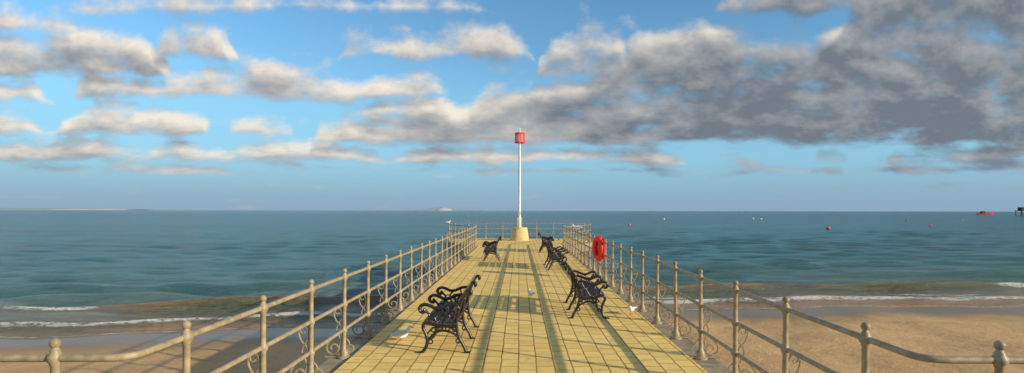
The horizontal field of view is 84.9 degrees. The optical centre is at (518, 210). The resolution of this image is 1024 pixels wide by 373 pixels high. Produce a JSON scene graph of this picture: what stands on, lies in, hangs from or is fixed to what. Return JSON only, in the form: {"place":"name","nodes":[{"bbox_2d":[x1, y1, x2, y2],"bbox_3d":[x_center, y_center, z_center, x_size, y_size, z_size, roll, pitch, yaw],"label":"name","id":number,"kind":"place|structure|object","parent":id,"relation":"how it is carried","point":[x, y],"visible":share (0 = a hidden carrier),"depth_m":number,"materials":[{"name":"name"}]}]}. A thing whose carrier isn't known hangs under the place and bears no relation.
{"place":"outdoors","nodes":[
{"label":"outdoors","id":0,"kind":"place"},
{"bbox_2d":[0,208,144,209],"bbox_3d":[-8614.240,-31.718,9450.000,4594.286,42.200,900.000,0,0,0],"label":"headland","id":1,"kind":"structure","parent":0,"point":[36,208],"depth_m":9017.32,"materials":[{"name":"grey"}]},
{"bbox_2d":[51,209,137,209],"bbox_3d":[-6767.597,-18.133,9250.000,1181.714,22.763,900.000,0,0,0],"label":"cliffs","id":2,"kind":"structure","parent":0,"point":[94,209],"depth_m":8811.89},
{"bbox_2d":[436,207,451,210],"bbox_3d":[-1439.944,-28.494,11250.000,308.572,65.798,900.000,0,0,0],"label":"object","id":3,"kind":"structure","parent":0,"point":[444,209],"depth_m":10810.10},
{"bbox_2d":[411,207,480,210],"bbox_3d":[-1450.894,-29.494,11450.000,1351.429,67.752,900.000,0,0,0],"label":"island","id":4,"kind":"structure","parent":0,"point":[432,209],"depth_m":11009.43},
{"bbox_2d":[0,210,1023,339],"bbox_3d":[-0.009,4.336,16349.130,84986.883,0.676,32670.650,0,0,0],"label":"water","id":5,"kind":"structure","parent":0,"point":[74,273],"depth_m":50.62,"materials":[{"name":"blue liquid"}]},
{"bbox_2d":[314,238,731,372],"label":"pier","id":6,"kind":"structure","parent":5,"relation":"in","point":[520,329],"depth_m":8.76,"materials":[{"name":"tile"}]},
{"bbox_2d":[0,222,477,372],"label":"railing","id":7,"kind":"object","parent":6,"relation":"on","point":[55,357],"visible":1,"depth_m":6.23,"materials":[{"name":"beige metal"}]},
{"bbox_2d":[386,325,413,340],"bbox_3d":[-1.735,1.828,8.241,0.417,0.246,0.148,0,0,-38],"label":"gull","id":8,"kind":"object","parent":6,"relation":"on","point":[402,334],"visible":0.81,"depth_m":8.21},
{"bbox_2d":[417,275,480,352],"bbox_3d":[-0.998,1.496,8.380,0.750,0.888,1.726,0,0,0],"label":"bench","id":9,"kind":"object","parent":6,"relation":"on","point":[451,313],"visible":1,"depth_m":7.55,"materials":[{"name":"black metal"}]},
{"bbox_2d":[482,236,501,260],"bbox_3d":[-1.058,1.496,22.000,0.749,0.888,1.726,0,0,-2],"label":"bench","id":10,"kind":"object","parent":6,"relation":"on","point":[488,248],"visible":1,"depth_m":21.16,"materials":[{"name":"black metal"}]},
{"bbox_2d":[452,222,586,238],"bbox_3d":[0.047,1.364,38.557,9.466,1.185,0.386,0,0,0],"label":"railing","id":11,"kind":"object","parent":6,"relation":"on","point":[536,228],"visible":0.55,"depth_m":38.48,"materials":[{"name":"beige metal"}]},
{"bbox_2d":[510,128,528,240],"bbox_3d":[0.043,-1.690,36.000,1.240,7.220,1.240,0,0,0],"label":"beacon mast","id":12,"kind":"object","parent":6,"relation":"on","point":[519,232],"visible":1,"depth_m":35.83,"materials":[{"name":"white metal"}]},
{"bbox_2d":[538,232,553,252],"bbox_3d":[1.262,1.501,26.300,0.749,0.888,1.726,0,0,2],"label":"bench","id":13,"kind":"object","parent":6,"relation":"on","point":[548,241],"visible":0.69,"depth_m":25.47,"materials":[{"name":"black metal"}]},
{"bbox_2d":[542,241,568,269],"bbox_3d":[1.212,1.501,18.850,0.749,0.888,1.726,0,0,-2],"label":"bench","id":14,"kind":"object","parent":6,"relation":"on","point":[558,255],"visible":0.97,"depth_m":18.14,"materials":[{"name":"black metal"}]},
{"bbox_2d":[562,261,609,318],"bbox_3d":[1.252,1.501,10.810,0.750,0.888,1.726,0,0,1],"label":"bench","id":15,"kind":"object","parent":6,"relation":"on","point":[584,290],"visible":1,"depth_m":9.98,"materials":[{"name":"black metal"}]},
{"bbox_2d":[628,305,636,314],"bbox_3d":[2.082,1.823,10.360,0.122,0.202,0.343,0,0,31],"label":"gull","id":16,"kind":"object","parent":6,"relation":"on","point":[630,308],"visible":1,"depth_m":10.29,"materials":[{"name":"white"}]},
{"bbox_2d":[562,222,1023,372],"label":"railing","id":17,"kind":"object","parent":6,"relation":"on","point":[999,360],"visible":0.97,"depth_m":6.23,"materials":[{"name":"beige metal"}]},
{"bbox_2d":[592,235,604,260],"bbox_3d":[2.264,1.075,15.890,0.190,0.740,0.630,0,0,-16],"label":"lifebuoy","id":18,"kind":"object","parent":17,"relation":"hanging from","point":[598,248],"visible":1,"depth_m":15.75,"materials":[{"name":"red plastic"}]},
{"bbox_2d":[976,211,993,214],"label":"work boat","id":19,"kind":"object","parent":5,"relation":"on","point":[982,213],"visible":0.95,"depth_m":797.87,"materials":[{"name":"red paint"}]},
{"bbox_2d":[1014,207,1023,214],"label":"offshore platform","id":20,"kind":"structure","parent":5,"relation":"in","point":[1021,209],"depth_m":639.22,"materials":[{"name":"grey metal"}]},
{"bbox_2d":[0,307,1023,372],"bbox_3d":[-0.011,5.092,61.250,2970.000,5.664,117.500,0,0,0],"label":"beach","id":21,"kind":"structure","parent":0,"point":[957,331],"depth_m":17.44,"materials":[{"name":"beige sand"}]},
{"bbox_2d":[0,0,1023,211],"label":"sky","id":22,"kind":"structure","parent":0,"point":[618,105],"materials":[{"name":"blue"}]}
]}

